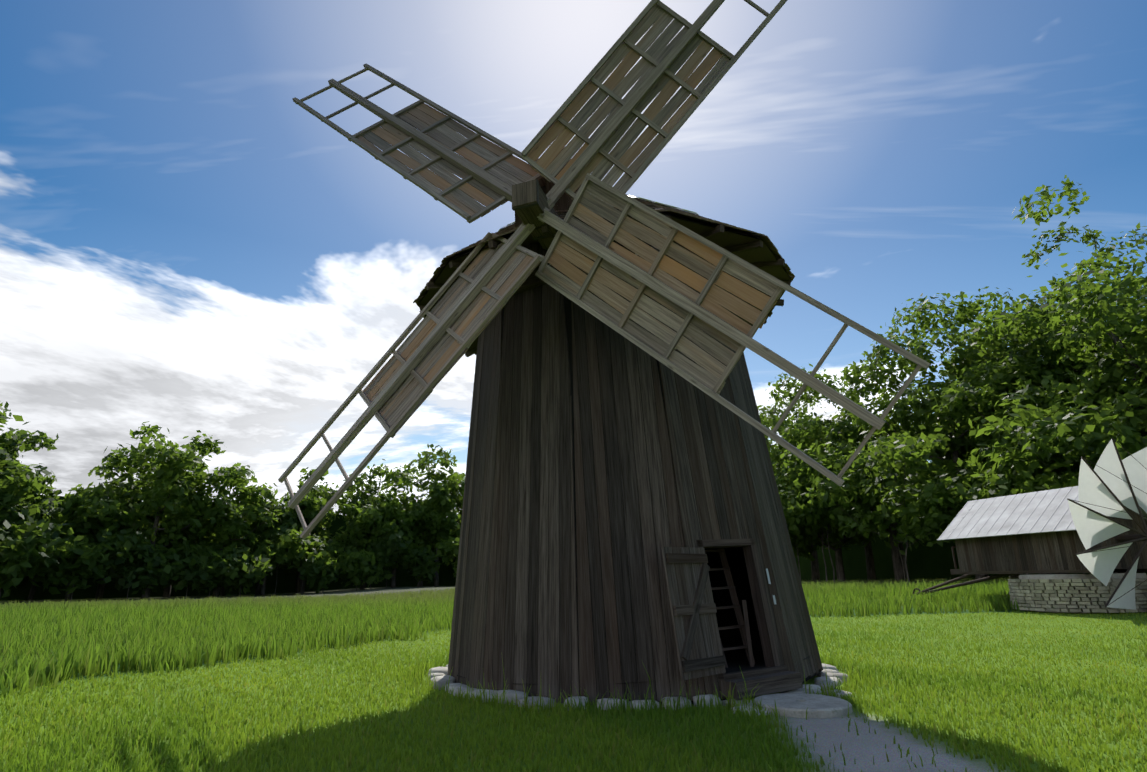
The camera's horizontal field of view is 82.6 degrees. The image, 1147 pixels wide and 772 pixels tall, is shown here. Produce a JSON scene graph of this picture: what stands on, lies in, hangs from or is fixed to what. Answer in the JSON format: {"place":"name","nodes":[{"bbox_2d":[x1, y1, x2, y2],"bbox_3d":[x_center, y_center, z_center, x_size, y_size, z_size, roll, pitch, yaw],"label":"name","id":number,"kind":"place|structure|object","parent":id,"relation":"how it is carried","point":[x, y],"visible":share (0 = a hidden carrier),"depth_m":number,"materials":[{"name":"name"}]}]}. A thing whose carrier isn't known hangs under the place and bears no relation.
{"place":"outdoors","nodes":[
{"label":"outdoors","id":0,"kind":"place"},
{"bbox_2d":[0,577,1026,697],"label":"tall grass","id":1,"kind":"structure","parent":0,"point":[42,643],"depth_m":23.07,"materials":[{"name":"green plant"}]},
{"bbox_2d":[0,610,1146,771],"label":"lawn","id":2,"kind":"structure","parent":0,"point":[271,749],"depth_m":7.85,"materials":[{"name":"green plant"}]},
{"bbox_2d":[0,583,1146,771],"bbox_3d":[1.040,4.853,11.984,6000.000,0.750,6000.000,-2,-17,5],"label":"ground","id":3,"kind":"structure","parent":0,"point":[863,747],"depth_m":8.65,"materials":[{"name":"green plant"}]},
{"bbox_2d":[0,331,1144,601],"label":"tree trunks","id":4,"kind":"object","parent":3,"relation":"on","point":[900,565],"visible":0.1,"depth_m":67.12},
{"bbox_2d":[0,175,1146,597],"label":"leaves","id":5,"kind":"object","parent":4,"relation":"on","point":[1032,433],"depth_m":60.45,"materials":[{"name":"green plant"}]},
{"bbox_2d":[419,216,790,674],"bbox_3d":[0.830,1.582,12.970,7.654,7.123,7.653,-5,-17,5],"label":"dark mill wood","id":6,"kind":"object","parent":3,"relation":"on","point":[532,280],"visible":0.15,"depth_m":10.19,"materials":[{"name":"brown wood"}]},
{"bbox_2d":[512,180,557,239],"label":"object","id":7,"kind":"object","parent":6,"relation":"attached to","point":[526,206],"visible":0.23,"depth_m":9.95,"materials":[{"name":"grey"}]},
{"bbox_2d":[512,179,561,250],"bbox_3d":[0.113,-2.027,12.361,0.520,0.833,5.448,-6,-17,17],"label":"windmill hub","id":8,"kind":"object","parent":6,"relation":"attached to","point":[524,193],"visible":0.33,"depth_m":10.06,"materials":[{"name":"brown wood"}]},
{"bbox_2d":[278,0,929,538],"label":"sail frames","id":9,"kind":"structure","parent":6,"relation":"attached to","point":[522,232],"depth_m":10.26,"materials":[{"name":"grey wood"}]},
{"bbox_2d":[357,5,784,433],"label":"sail boards","id":10,"kind":"object","parent":9,"relation":"attached to","point":[480,152],"visible":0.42,"depth_m":10.51,"materials":[{"name":"brown wood"}]},
{"bbox_2d":[418,208,791,353],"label":"windmill roof","id":11,"kind":"structure","parent":6,"relation":"on","point":[728,237],"depth_m":11.71,"materials":[{"name":"brown wood"}]},
{"bbox_2d":[766,569,775,603],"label":"signs","id":12,"kind":"object","parent":6,"relation":"attached to","point":[769,582],"visible":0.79,"depth_m":10.05,"materials":[{"name":"grey"}]},
{"bbox_2d":[447,176,822,704],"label":"mill planks","id":13,"kind":"object","parent":3,"relation":"on","point":[515,603],"visible":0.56,"depth_m":10.18,"materials":[{"name":"brown wood"}]},
{"bbox_2d":[428,663,852,716],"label":"foundation stones","id":14,"kind":"object","parent":3,"relation":"on","point":[440,674],"visible":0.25,"depth_m":9.13,"materials":[{"name":"grey stone"}]},
{"bbox_2d":[753,693,852,717],"bbox_3d":[2.943,4.111,8.415,1.198,0.095,1.198,-2,-17,5],"label":"millstone","id":15,"kind":"object","parent":3,"relation":"on","point":[796,705],"visible":0.96,"depth_m":8.14,"materials":[{"name":"stone"}]},
{"bbox_2d":[913,438,1146,607],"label":"wooden poles","id":16,"kind":"object","parent":3,"relation":"on","point":[1127,539],"visible":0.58,"depth_m":20.95,"materials":[{"name":"wood"}]},
{"bbox_2d":[1068,439,1146,609],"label":"blades","id":17,"kind":"object","parent":16,"relation":"attached to","point":[1092,528],"visible":0.83,"depth_m":20.94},
{"bbox_2d":[1008,578,1146,612],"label":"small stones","id":18,"kind":"object","parent":3,"relation":"on","point":[1032,598],"visible":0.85,"depth_m":21.30,"materials":[{"name":"grey stone"}]},
{"bbox_2d":[0,495,1146,600],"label":"forest","id":19,"kind":"object","parent":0,"point":[933,562],"depth_m":85.50,"materials":[{"name":"green plant"}]},
{"bbox_2d":[0,0,1146,514],"label":"sky","id":20,"kind":"structure","parent":0,"point":[186,247],"materials":[{"name":"blue"}]},
{"bbox_2d":[498,194,698,264],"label":"cap top boards","id":21,"kind":"object","parent":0,"point":[695,213],"visible":0.12,"depth_m":12.38,"materials":[{"name":"brown wood"}]},
{"bbox_2d":[413,147,794,354],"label":"cap shingles","id":22,"kind":"object","parent":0,"point":[512,228],"visible":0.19,"depth_m":11.42,"materials":[{"name":"brown wood"}]},
{"bbox_2d":[937,486,1146,540],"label":"shed roof","id":23,"kind":"structure","parent":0,"point":[1044,511],"depth_m":24.21,"materials":[{"name":"grey wood"}]},
{"bbox_2d":[950,505,1146,612],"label":"shed","id":24,"kind":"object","parent":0,"point":[1051,552],"depth_m":22.68,"materials":[{"name":"brown wood"}]}
]}

